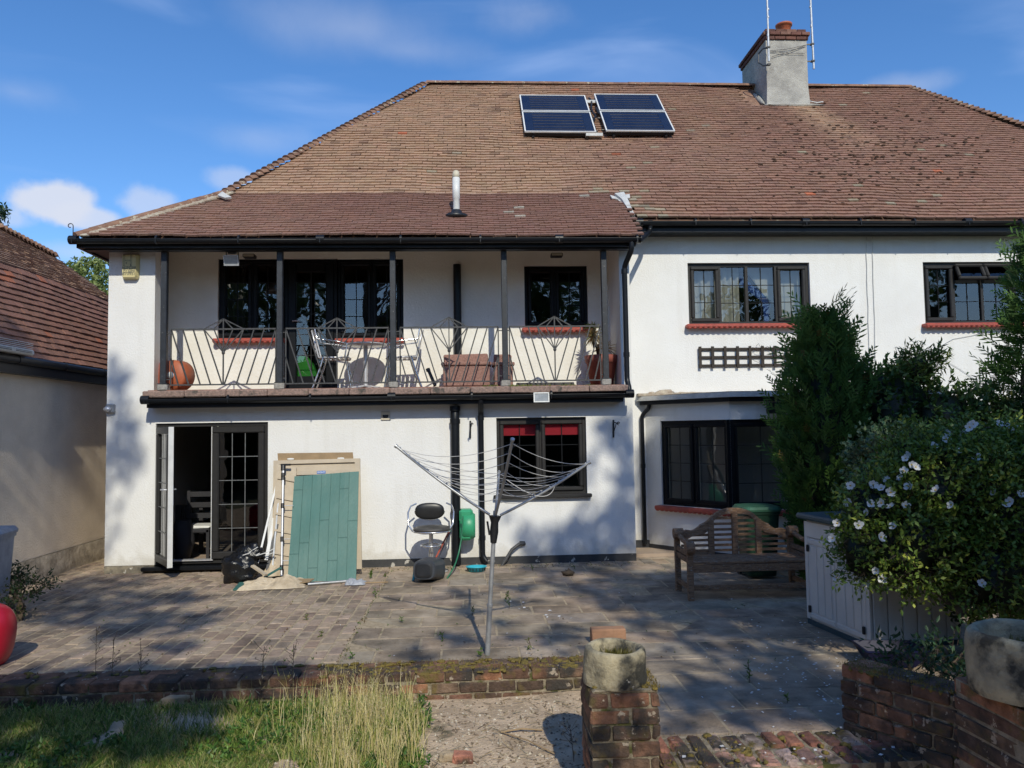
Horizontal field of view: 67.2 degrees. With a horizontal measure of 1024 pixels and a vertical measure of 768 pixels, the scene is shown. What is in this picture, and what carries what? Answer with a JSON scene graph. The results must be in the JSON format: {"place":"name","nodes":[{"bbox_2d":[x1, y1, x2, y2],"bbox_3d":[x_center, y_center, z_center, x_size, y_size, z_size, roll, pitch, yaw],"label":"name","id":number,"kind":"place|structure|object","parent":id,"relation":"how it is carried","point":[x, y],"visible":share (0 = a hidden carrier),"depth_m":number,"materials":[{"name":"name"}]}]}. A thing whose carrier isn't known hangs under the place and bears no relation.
{"place":"outdoors","nodes":[
{"label":"outdoors","id":0,"kind":"place"},
{"bbox_2d":[199,500,210,552],"bbox_3d":[-3.982,2.088,11.401,1.200,0.695,0.700,-1,-3,-3],"label":"dining table","id":1,"kind":"object","parent":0,"point":[201,520],"visible":0.12,"depth_m":11.05,"materials":[{"name":"wood"}]},
{"bbox_2d":[0,691,583,767],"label":"garden soil","id":2,"kind":"structure","parent":0,"point":[485,743],"depth_m":5.00,"materials":[{"name":"beige soil"}]},
{"bbox_2d":[160,693,194,706],"bbox_3d":[-2.265,2.215,5.413,0.374,0.135,0.129,1,-4,-25],"label":"stone","id":3,"kind":"object","parent":2,"relation":"on","point":[169,698],"visible":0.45,"depth_m":5.34,"materials":[{"name":"grey stone"}]},
{"bbox_2d":[0,691,434,767],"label":"grass","id":4,"kind":"structure","parent":2,"relation":"on","point":[154,754],"depth_m":4.89,"materials":[{"name":"green plant"}]},
{"bbox_2d":[254,639,270,703],"bbox_3d":[-1.735,2.009,5.360,0.110,0.449,0.064,1,-4,-28],"label":"dry weed","id":5,"kind":"object","parent":2,"relation":"on","point":[262,677],"visible":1,"depth_m":5.37,"materials":[{"name":"brown plant"}]},
{"bbox_2d":[284,640,296,696],"bbox_3d":[-1.533,2.008,5.361,0.080,0.456,0.085,-4,-4,40],"label":"dry weed","id":6,"kind":"object","parent":2,"relation":"on","point":[293,651],"visible":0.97,"depth_m":5.37,"materials":[{"name":"brown plant"}]},
{"bbox_2d":[166,656,432,767],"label":"dry grass","id":7,"kind":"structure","parent":2,"relation":"on","point":[360,710],"depth_m":4.82,"materials":[{"name":"plant"}]},
{"bbox_2d":[438,750,453,761],"bbox_3d":[-0.377,2.236,4.620,0.132,0.070,0.091,-1,-3,-3],"label":"stone","id":8,"kind":"object","parent":2,"relation":"on","point":[445,756],"visible":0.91,"depth_m":4.59,"materials":[{"name":"beige stone"}]},
{"bbox_2d":[452,750,472,763],"bbox_3d":[-0.294,2.229,4.598,0.127,0.075,0.071,-1,-3,-3],"label":"broken brick","id":9,"kind":"object","parent":2,"relation":"on","point":[459,756],"visible":1,"depth_m":4.57,"materials":[{"name":"red brick"}]},
{"bbox_2d":[419,692,582,767],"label":"dead stalks","id":10,"kind":"object","parent":2,"relation":"on","point":[505,729],"visible":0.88,"depth_m":4.91,"materials":[{"name":"plant"}]},
{"bbox_2d":[561,720,578,760],"bbox_3d":[0.347,2.123,4.580,0.110,0.235,0.082,-1,-3,-3],"label":"dry weed","id":11,"kind":"object","parent":2,"relation":"on","point":[574,752],"visible":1,"depth_m":4.59,"materials":[{"name":"brown plant"}]},
{"bbox_2d":[581,669,663,767],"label":"brick pillar","id":12,"kind":"structure","parent":2,"relation":"on","point":[620,729],"depth_m":3.96,"materials":[{"name":"brown brick"}]},
{"bbox_2d":[582,639,647,692],"bbox_3d":[0.549,1.500,4.135,0.351,0.193,0.347,-1,-3,-3],"label":"stone ring","id":13,"kind":"object","parent":12,"relation":"on","point":[615,665],"visible":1,"depth_m":4.00,"materials":[{"name":"grey stone"}]},
{"bbox_2d":[836,656,959,767],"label":"planter wall","id":14,"kind":"structure","parent":2,"relation":"on","point":[909,710],"depth_m":4.13,"materials":[{"name":"brick"}]},
{"bbox_2d":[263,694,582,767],"bbox_3d":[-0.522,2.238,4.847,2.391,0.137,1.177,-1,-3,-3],"label":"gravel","id":15,"kind":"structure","parent":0,"point":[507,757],"depth_m":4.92,"materials":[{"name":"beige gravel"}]},
{"bbox_2d":[412,557,444,580],"bbox_3d":[-1.001,2.172,8.981,0.346,0.291,0.435,-2,-3,14],"label":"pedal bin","id":16,"kind":"object","parent":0,"point":[429,568],"visible":0.98,"depth_m":8.80,"materials":[{"name":"grey plastic"}]},
{"bbox_2d":[0,537,985,738],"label":"patio bed","id":17,"kind":"object","parent":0,"point":[678,624],"depth_m":7.06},
{"bbox_2d":[0,562,390,673],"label":"paving bricks","id":18,"kind":"object","parent":17,"relation":"on","point":[328,641],"visible":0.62,"depth_m":7.20,"materials":[{"name":"grey brick"}]},
{"bbox_2d":[0,603,16,664],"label":"red float","id":19,"kind":"object","parent":18,"relation":"on","point":[8,625],"visible":1,"depth_m":5.90,"materials":[{"name":"plastic"}]},
{"bbox_2d":[0,525,18,608],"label":"wheelie bin","id":20,"kind":"object","parent":18,"relation":"on","point":[8,533],"visible":0.59,"depth_m":7.27,"materials":[{"name":"grey plastic"}]},
{"bbox_2d":[0,559,62,620],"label":"weed patch","id":21,"kind":"object","parent":18,"relation":"on","point":[14,593],"visible":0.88,"depth_m":7.35,"materials":[{"name":"green plant"}]},
{"bbox_2d":[221,543,274,583],"bbox_3d":[-3.121,2.140,9.134,0.611,0.492,0.392,-1,-3,-3],"label":"bin bag","id":22,"kind":"object","parent":18,"relation":"on","point":[237,564],"visible":0.93,"depth_m":9.03,"materials":[{"name":"black plastic"}]},
{"bbox_2d":[258,489,274,562],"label":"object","id":23,"kind":"object","parent":22,"relation":"in","point":[267,522],"visible":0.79,"depth_m":9.42,"materials":[{"name":"white plastic"}]},
{"bbox_2d":[262,561,279,576],"bbox_3d":[-2.843,2.205,9.362,0.426,0.205,0.263,0,-4,-20],"label":"crumpled sheet","id":24,"kind":"object","parent":18,"relation":"on","point":[271,568],"visible":0.41,"depth_m":9.24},
{"bbox_2d":[266,524,278,569],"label":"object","id":25,"kind":"object","parent":24,"relation":"on","point":[269,558],"visible":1,"depth_m":9.32,"materials":[{"name":"black plastic"}]},
{"bbox_2d":[237,574,305,590],"bbox_3d":[-2.731,2.237,8.802,0.772,0.134,0.438,0,-3,-10],"label":"crumpled sheet","id":26,"kind":"object","parent":18,"relation":"on","point":[287,581],"visible":0.97,"depth_m":8.70,"materials":[{"name":"beige fabric"}]},
{"bbox_2d":[271,464,296,575],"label":"shed panel","id":27,"kind":"structure","parent":18,"relation":"on","point":[290,472],"depth_m":9.52,"materials":[{"name":"beige wood"}]},
{"bbox_2d":[272,503,278,564],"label":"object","id":28,"kind":"object","parent":27,"relation":"on","point":[275,536],"visible":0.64,"depth_m":9.39,"materials":[{"name":"metal"}]},
{"bbox_2d":[280,464,292,575],"bbox_3d":[-2.750,1.641,9.413,0.156,1.316,0.425,0,-3,-15],"label":"metal pole","id":29,"kind":"object","parent":18,"relation":"on","point":[283,467],"visible":1,"depth_m":9.41,"materials":[{"name":"metal"}]},
{"bbox_2d":[273,458,361,568],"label":"shed panel","id":30,"kind":"structure","parent":18,"relation":"on","point":[316,467],"depth_m":9.76,"materials":[{"name":"beige wood"}]},
{"bbox_2d":[264,518,272,559],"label":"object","id":31,"kind":"object","parent":30,"relation":"on","point":[269,542],"visible":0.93,"depth_m":9.37,"materials":[{"name":"white plastic"}]},
{"bbox_2d":[277,452,352,459],"bbox_3d":[-2.431,1.552,9.731,1.082,1.364,0.242,-1,-3,-3],"label":"cardboard sheet","id":32,"kind":"object","parent":30,"relation":"on","point":[311,456],"visible":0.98,"depth_m":9.84,"materials":[{"name":"beige cardboard"}]},
{"bbox_2d":[288,471,358,581],"bbox_3d":[-2.284,1.715,9.376,0.847,1.256,0.608,-1,-3,-3],"label":"leaning sheet","id":33,"kind":"object","parent":18,"relation":"on","point":[323,537],"visible":0.98,"depth_m":9.36,"materials":[{"name":"teal wood"}]},
{"bbox_2d":[308,580,346,585],"bbox_3d":[-2.119,2.284,8.860,0.443,0.031,0.031,0,-4,-20],"label":"grey tube","id":34,"kind":"object","parent":18,"relation":"on","point":[327,582],"visible":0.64,"depth_m":8.85,"materials":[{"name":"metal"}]},
{"bbox_2d":[345,578,365,584],"bbox_3d":[-1.796,2.261,8.847,0.238,0.062,0.173,-1,-3,-3],"label":"grey rag","id":35,"kind":"object","parent":18,"relation":"on","point":[351,581],"visible":1,"depth_m":8.80,"materials":[{"name":"fabric"}]},
{"bbox_2d":[0,654,582,710],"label":"brick wall","id":36,"kind":"structure","parent":17,"relation":"on","point":[482,678],"depth_m":5.46,"materials":[{"name":"brown brick"}]},
{"bbox_2d":[339,556,1018,736],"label":"paving slabs","id":37,"kind":"structure","parent":17,"relation":"on","point":[691,713],"depth_m":6.56,"materials":[{"name":"grey stone"}]},
{"bbox_2d":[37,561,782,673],"bbox_3d":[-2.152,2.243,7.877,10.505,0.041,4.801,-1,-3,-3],"label":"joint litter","id":38,"kind":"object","parent":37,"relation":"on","point":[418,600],"visible":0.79,"depth_m":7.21,"materials":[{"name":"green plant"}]},
{"bbox_2d":[407,502,454,572],"bbox_3d":[-1.007,1.909,9.581,0.592,0.838,0.434,-1,-3,-3],"label":"bar stool","id":39,"kind":"object","parent":37,"relation":"on","point":[429,511],"visible":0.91,"depth_m":9.61,"materials":[{"name":"silver metal"}]},
{"bbox_2d":[466,565,486,571],"bbox_3d":[-0.442,2.285,9.542,0.260,0.065,0.193,-1,-3,-3],"label":"plastic basket","id":40,"kind":"object","parent":37,"relation":"on","point":[476,568],"visible":1,"depth_m":9.48,"materials":[{"name":"teal plastic"}]},
{"bbox_2d":[394,437,590,655],"bbox_3d":[-0.149,1.288,6.053,1.080,1.743,1.162,2,-5,-43],"label":"rotary airer","id":41,"kind":"object","parent":37,"relation":"on","point":[493,528],"visible":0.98,"depth_m":6.04,"materials":[{"name":"metal"}]},
{"bbox_2d":[61,592,935,758],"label":"fallen petals","id":42,"kind":"object","parent":37,"relation":"on","point":[683,756],"visible":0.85,"depth_m":5.10,"materials":[{"name":"plant"}]},
{"bbox_2d":[672,508,805,600],"bbox_3d":[2.401,1.750,8.016,1.338,0.869,0.597,-1,-3,-3],"label":"garden bench","id":43,"kind":"object","parent":37,"relation":"on","point":[792,557],"visible":0.86,"depth_m":8.15,"materials":[{"name":"brown wood"}]},
{"bbox_2d":[732,503,781,576],"bbox_3d":[2.858,1.816,8.986,0.470,0.834,0.530,-1,-3,-3],"label":"wheelie bin","id":44,"kind":"object","parent":37,"relation":"on","point":[767,513],"visible":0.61,"depth_m":8.78,"materials":[{"name":"green plastic"}]},
{"bbox_2d":[755,282,900,579],"bbox_3d":[3.549,0.577,8.653,1.517,3.351,1.583,-1,-3,-3],"label":"conifer","id":45,"kind":"object","parent":37,"relation":"on","point":[821,364],"visible":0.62,"depth_m":8.42,"materials":[{"name":"green plant"}]},
{"bbox_2d":[833,415,923,510],"bbox_3d":[3.565,1.222,7.358,1.146,1.858,0.705,0,-4,-20],"label":"shrub","id":46,"kind":"object","parent":37,"relation":"on","point":[852,451],"visible":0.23,"depth_m":7.40,"materials":[{"name":"green plant"}]},
{"bbox_2d":[796,511,962,645],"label":"storage shed","id":47,"kind":"structure","parent":37,"relation":"on","point":[843,613],"depth_m":6.17,"materials":[{"name":"grey wood"}]},
{"bbox_2d":[806,537,836,627],"bbox_3d":[2.643,1.689,6.588,0.038,0.696,0.385,0,-3,-11],"label":"door","id":48,"kind":"structure","parent":47,"relation":"in","point":[822,607],"depth_m":6.58,"materials":[{"name":"beige plastic"}]},
{"bbox_2d":[834,544,866,639],"bbox_3d":[2.716,1.665,6.203,0.038,0.696,0.385,0,-3,-11],"label":"door","id":49,"kind":"structure","parent":47,"relation":"in","point":[851,613],"depth_m":6.18,"materials":[{"name":"grey wood"}]},
{"bbox_2d":[850,640,929,667],"bbox_3d":[2.747,1.962,5.596,0.448,0.127,0.311,-1,-3,3],"label":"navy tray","id":50,"kind":"object","parent":37,"relation":"on","point":[859,645],"visible":0.53,"depth_m":5.67,"materials":[{"name":"plastic"}]},
{"bbox_2d":[859,615,967,680],"bbox_3d":[2.540,1.716,4.605,0.881,0.603,0.702,-1,-3,8],"label":"planter fern","id":51,"kind":"object","parent":37,"relation":"on","point":[947,664],"visible":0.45,"depth_m":4.60,"materials":[{"name":"green plant"}]},
{"bbox_2d":[818,400,1023,624],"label":"flowering bush","id":52,"kind":"object","parent":37,"relation":"on","point":[943,505],"visible":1,"depth_m":5.41,"materials":[{"name":"green plant"}]},
{"bbox_2d":[834,347,1023,509],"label":"shrub","id":53,"kind":"object","parent":37,"relation":"on","point":[911,394],"visible":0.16,"depth_m":8.27,"materials":[{"name":"green plant"}]},
{"bbox_2d":[953,369,1023,426],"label":"shrub","id":54,"kind":"object","parent":37,"relation":"on","point":[1017,399],"visible":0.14,"depth_m":8.26,"materials":[{"name":"green plant"}]},
{"bbox_2d":[967,218,1023,424],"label":"conifer","id":55,"kind":"object","parent":37,"relation":"on","point":[1010,320],"visible":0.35,"depth_m":8.48,"materials":[{"name":"green plant"}]},
{"bbox_2d":[883,336,955,398],"bbox_3d":[4.490,0.834,8.475,0.736,2.730,0.658,-1,-3,-3],"label":"shrub","id":56,"kind":"object","parent":17,"relation":"on","point":[917,349],"visible":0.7,"depth_m":8.42,"materials":[{"name":"green plant"}]},
{"bbox_2d":[0,0,1023,289],"label":"sky","id":57,"kind":"structure","parent":0,"point":[111,110],"materials":[{"name":"blue"}]},
{"bbox_2d":[516,382,573,385],"bbox_3d":[0.468,0.017,10.858,0.818,0.075,0.060,-1,-3,-3],"label":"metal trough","id":58,"kind":"object","parent":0,"point":[551,383],"visible":0.44,"depth_m":10.83,"materials":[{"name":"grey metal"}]},
{"bbox_2d":[590,626,625,641],"bbox_3d":[0.781,2.047,6.286,0.281,0.123,0.113,-1,-3,-3],"label":"clay block","id":59,"kind":"object","parent":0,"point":[605,632],"depth_m":6.24,"materials":[{"name":"orange brick"}]},
{"bbox_2d":[935,601,1023,626],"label":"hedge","id":60,"kind":"object","parent":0,"point":[952,616],"visible":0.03,"depth_m":5.72,"materials":[{"name":"green plant"}]},
{"label":"ground","id":61,"kind":"structure","parent":0,"visible":0},
{"bbox_2d":[0,202,11,225],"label":"pine tree","id":62,"kind":"object","parent":61,"relation":"on","point":[3,214],"visible":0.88,"depth_m":21.62,"materials":[{"name":"green plant"}]},
{"bbox_2d":[0,223,108,590],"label":"neighbouring house","id":63,"kind":"structure","parent":61,"relation":"on","point":[53,394],"depth_m":9.97,"materials":[{"name":"white paint"}]},
{"bbox_2d":[0,337,33,355],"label":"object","id":64,"kind":"object","parent":63,"relation":"on","point":[14,350],"visible":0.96,"depth_m":8.57,"materials":[{"name":"metal"}]},
{"bbox_2d":[64,251,108,294],"bbox_3d":[-10.075,0.119,18.493,1.614,6.732,0.980,0,-3,-10],"label":"tree","id":65,"kind":"object","parent":61,"relation":"on","point":[81,265],"visible":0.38,"depth_m":18.51,"materials":[{"name":"green plant"}]},
{"bbox_2d":[67,21,1023,573],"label":"house","id":66,"kind":"structure","parent":61,"relation":"on","point":[729,215],"depth_m":11.00,"materials":[{"name":"paint"}]},
{"bbox_2d":[103,404,114,412],"bbox_3d":[-5.145,0.312,9.839,0.126,0.114,0.100,-1,-3,-3],"label":"wall light","id":67,"kind":"object","parent":66,"relation":"attached to","point":[109,408],"visible":1,"depth_m":9.83,"materials":[{"name":"metal"}]},
{"bbox_2d":[122,254,139,279],"bbox_3d":[-4.935,-1.517,9.963,0.210,0.323,0.089,-1,-3,-3],"label":"alarm box","id":68,"kind":"object","parent":66,"relation":"attached to","point":[130,266],"visible":1,"depth_m":9.93,"materials":[{"name":"plastic"}]},
{"bbox_2d":[155,427,175,567],"bbox_3d":[-4.319,1.385,9.583,0.423,1.696,0.572,-1,-3,-3],"label":"garden door","id":69,"kind":"structure","parent":66,"relation":"in","point":[164,487],"depth_m":9.53,"materials":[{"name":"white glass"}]},
{"bbox_2d":[158,360,194,389],"bbox_3d":[-4.368,-0.107,10.039,0.400,0.400,0.262,-2,-3,11],"label":"terracotta pot","id":70,"kind":"object","parent":66,"relation":"on","point":[189,371],"visible":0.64,"depth_m":9.92,"materials":[{"name":"ceramic"}]},
{"bbox_2d":[187,491,210,557],"bbox_3d":[-4.348,1.947,10.688,0.442,0.905,0.440,-1,-3,-3],"label":"dining chair","id":71,"kind":"object","parent":66,"relation":"on","point":[202,528],"visible":0.44,"depth_m":10.87,"materials":[{"name":"wood"}]},
{"bbox_2d":[173,519,194,558],"bbox_3d":[-4.462,2.135,10.470,0.298,0.562,0.279,-1,-3,-3],"label":"hanging coat","id":72,"kind":"object","parent":71,"relation":"hanging from","point":[184,536],"visible":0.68,"depth_m":10.37,"materials":[{"name":"fabric"}]},
{"bbox_2d":[223,252,238,265],"bbox_3d":[-3.618,-1.621,9.968,0.189,0.201,0.153,-1,-3,-3],"label":"floodlight","id":73,"kind":"object","parent":66,"relation":"attached to","point":[230,260],"visible":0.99,"depth_m":9.92,"materials":[{"name":"grey glass"}]},
{"bbox_2d":[211,426,264,558],"bbox_3d":[-3.529,1.394,9.941,0.672,1.696,0.062,-1,-3,-3],"label":"garden door","id":74,"kind":"structure","parent":66,"relation":"in","point":[238,452],"depth_m":9.94,"materials":[{"name":"black glass"}]},
{"bbox_2d":[212,259,284,343],"bbox_3d":[-3.682,-1.165,10.858,0.989,1.215,0.240,-1,-3,-3],"label":"window","id":75,"kind":"structure","parent":66,"relation":"in","point":[252,264],"depth_m":10.89,"materials":[{"name":"black wood"}]},
{"bbox_2d":[297,356,318,375],"bbox_3d":[-2.944,-0.204,11.201,0.337,0.399,0.120,-1,-3,-3],"label":"green play tent","id":76,"kind":"object","parent":66,"relation":"in","point":[303,365],"visible":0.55,"depth_m":11.14,"materials":[{"name":"green fabric"}]},
{"bbox_2d":[284,259,336,387],"bbox_3d":[-2.851,-0.860,10.934,0.748,1.840,0.140,-1,-3,-3],"label":"balcony door","id":77,"kind":"structure","parent":66,"relation":"in","point":[292,267],"depth_m":10.93,"materials":[{"name":"black glass"}]},
{"bbox_2d":[311,329,352,387],"bbox_3d":[-2.405,-0.323,10.358,0.566,0.814,0.545,-1,-3,-3],"label":"bistro chair","id":78,"kind":"object","parent":66,"relation":"on","point":[315,341],"visible":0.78,"depth_m":10.17,"materials":[{"name":"silver metal"}]},
{"bbox_2d":[344,342,386,387],"bbox_3d":[-1.982,-0.237,10.442,0.580,0.613,0.580,-1,-3,-3],"label":"bistro table","id":79,"kind":"object","parent":66,"relation":"on","point":[366,346],"visible":0.88,"depth_m":10.42,"materials":[{"name":"metal"}]},
{"bbox_2d":[334,259,403,343],"bbox_3d":[-2.012,-1.175,10.947,0.974,1.224,0.240,-1,-3,-3],"label":"window","id":80,"kind":"structure","parent":66,"relation":"in","point":[371,264],"depth_m":10.99,"materials":[{"name":"black wood"}]},
{"bbox_2d":[384,329,423,386],"bbox_3d":[-1.472,-0.330,10.472,0.559,0.814,0.542,-1,-3,-3],"label":"bistro chair","id":81,"kind":"object","parent":66,"relation":"on","point":[413,358],"visible":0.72,"depth_m":10.30,"materials":[{"name":"silver metal"}]},
{"bbox_2d":[435,524,452,556],"bbox_3d":[-0.877,1.999,9.663,0.060,0.418,0.546,-2,-4,22],"label":"broom","id":82,"kind":"object","parent":66,"relation":"on","point":[444,541],"visible":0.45,"depth_m":9.67,"materials":[{"name":"brown wood"}]},
{"bbox_2d":[446,170,467,216],"bbox_3d":[-0.758,-2.579,10.553,0.336,0.707,0.299,-1,-3,-3],"label":"flue pipe","id":83,"kind":"object","parent":66,"relation":"on","point":[456,211],"visible":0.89,"depth_m":10.53,"materials":[{"name":"white plastic"}]},
{"bbox_2d":[441,354,491,386],"bbox_3d":[-0.620,-0.193,10.507,0.676,0.462,0.400,-1,-3,-3],"label":"stone box","id":84,"kind":"object","parent":66,"relation":"on","point":[470,368],"visible":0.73,"depth_m":10.33,"materials":[{"name":"pink stone"}]},
{"bbox_2d":[459,508,474,539],"bbox_3d":[-0.572,1.792,9.865,0.202,0.387,0.360,-1,-3,-3],"label":"hose reel","id":85,"kind":"object","parent":66,"relation":"attached to","point":[468,514],"visible":0.91,"depth_m":9.73,"materials":[{"name":"green plastic"}]},
{"bbox_2d":[447,516,463,578],"bbox_3d":[-0.701,1.982,9.407,0.039,0.671,0.592,-2,-3,16],"label":"garden hose","id":86,"kind":"object","parent":85,"relation":"attached to","point":[459,548],"visible":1,"depth_m":9.59,"materials":[{"name":"green rubber"}]},
{"bbox_2d":[492,354,514,385],"bbox_3d":[-0.122,-0.193,10.543,0.299,0.450,0.400,-1,-3,-3],"label":"stone box","id":87,"kind":"object","parent":66,"relation":"on","point":[496,369],"visible":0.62,"depth_m":10.37,"materials":[{"name":"brown stone"}]},
{"bbox_2d":[501,541,525,565],"bbox_3d":[0.003,2.218,9.973,0.371,0.348,0.074,0,-4,-22],"label":"waste pipe","id":88,"kind":"object","parent":66,"relation":"attached to","point":[522,543],"visible":0.84,"depth_m":9.96,"materials":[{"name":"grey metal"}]},
{"bbox_2d":[533,392,548,401],"bbox_3d":[0.370,0.172,9.826,0.199,0.128,0.138,-1,-3,-3],"label":"floodlight","id":89,"kind":"object","parent":66,"relation":"attached to","point":[541,396],"visible":1,"depth_m":9.78,"materials":[{"name":"metal"}]},
{"bbox_2d":[494,417,591,498],"bbox_3d":[0.392,0.966,10.166,1.287,1.051,0.200,-1,-3,-3],"label":"window","id":90,"kind":"structure","parent":66,"relation":"in","point":[569,491],"depth_m":10.18,"materials":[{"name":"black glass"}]},
{"bbox_2d":[519,95,590,112],"bbox_3d":[0.764,-4.898,13.588,1.231,0.604,0.554,-1,-3,-3],"label":"rooftop collector","id":91,"kind":"object","parent":66,"relation":"on","point":[567,103],"visible":0.89,"depth_m":13.56,"materials":[{"name":"blue glass"}]},
{"bbox_2d":[522,266,592,332],"bbox_3d":[0.637,-1.217,11.091,1.013,0.984,0.240,-1,-3,-3],"label":"window","id":92,"kind":"structure","parent":66,"relation":"in","point":[554,271],"depth_m":11.13,"materials":[{"name":"black wood"}]},
{"bbox_2d":[522,111,597,138],"bbox_3d":[0.803,-4.367,12.990,1.231,0.682,0.632,-1,-3,-3],"label":"rooftop collector","id":93,"kind":"object","parent":66,"relation":"on","point":[544,123],"visible":1,"depth_m":12.91,"materials":[{"name":"blue glass"}]},
{"bbox_2d":[582,322,616,384],"bbox_3d":[1.217,-0.414,10.671,0.516,0.915,0.474,-1,-3,-3],"label":"spiky pot plant","id":94,"kind":"object","parent":66,"relation":"on","point":[592,335],"visible":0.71,"depth_m":10.55,"materials":[{"name":"green plant"}]},
{"bbox_2d":[592,94,664,111],"bbox_3d":[2.049,-4.952,13.700,1.206,0.625,0.575,-1,-3,-3],"label":"rooftop collector","id":95,"kind":"object","parent":66,"relation":"on","point":[628,102],"visible":0.87,"depth_m":13.68,"materials":[{"name":"blue glass"}]},
{"bbox_2d":[597,111,674,137],"bbox_3d":[2.088,-4.415,13.096,1.206,0.674,0.625,-1,-3,-3],"label":"rooftop collector","id":96,"kind":"object","parent":66,"relation":"on","point":[614,123],"visible":1,"depth_m":13.01,"materials":[{"name":"blue glass"}]},
{"bbox_2d":[654,420,730,516],"bbox_3d":[2.459,1.115,10.395,0.220,1.248,1.228,2,-4,-41],"label":"bay window","id":97,"kind":"structure","parent":66,"relation":"in","point":[684,441],"depth_m":10.42,"materials":[{"name":"black glass"}]},
{"bbox_2d":[698,343,788,367],"bbox_3d":[3.572,-0.405,11.161,1.766,0.447,0.050,-1,-3,-3],"label":"trellis","id":98,"kind":"object","parent":66,"relation":"attached to","point":[762,356],"visible":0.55,"depth_m":11.14,"materials":[{"name":"brown wood"}]},
{"bbox_2d":[685,263,808,328],"bbox_3d":[3.468,-1.284,11.246,1.933,0.981,0.240,-1,-3,-3],"label":"window","id":99,"kind":"structure","parent":66,"relation":"in","point":[778,322],"depth_m":11.29,"materials":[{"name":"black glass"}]},
{"bbox_2d":[757,0,770,66],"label":"aerial mast","id":100,"kind":"object","parent":66,"relation":"attached to","point":[768,46],"visible":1,"depth_m":14.01,"materials":[{"name":"silver metal"}]},
{"bbox_2d":[734,419,800,515],"bbox_3d":[4.038,1.069,10.033,2.500,1.248,0.220,-1,-3,-3],"label":"bay window","id":101,"kind":"structure","parent":66,"relation":"in","point":[755,483],"depth_m":10.05,"materials":[{"name":"black glass"}]},
{"bbox_2d":[807,0,814,68],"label":"aerial mast","id":102,"kind":"object","parent":66,"relation":"attached to","point":[812,61],"visible":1,"depth_m":14.23,"materials":[{"name":"silver metal"}]},
{"bbox_2d":[922,262,1023,327],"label":"window","id":103,"kind":"structure","parent":66,"relation":"in","point":[967,273],"depth_m":11.44,"materials":[{"name":"black glass"}]},
{"bbox_2d":[658,727,929,767],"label":"brick step","id":104,"kind":"object","parent":61,"relation":"on","point":[849,747],"visible":0.6,"depth_m":4.11,"materials":[{"name":"brown brick"}]},
{"bbox_2d":[954,677,1023,767],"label":"brick pillar","id":105,"kind":"structure","parent":61,"relation":"on","point":[990,733],"depth_m":3.65,"materials":[{"name":"brown brick"}]},
{"bbox_2d":[964,618,1023,707],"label":"stone ring","id":106,"kind":"object","parent":105,"relation":"on","point":[994,659],"visible":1,"depth_m":3.53,"materials":[{"name":"grey stone"}]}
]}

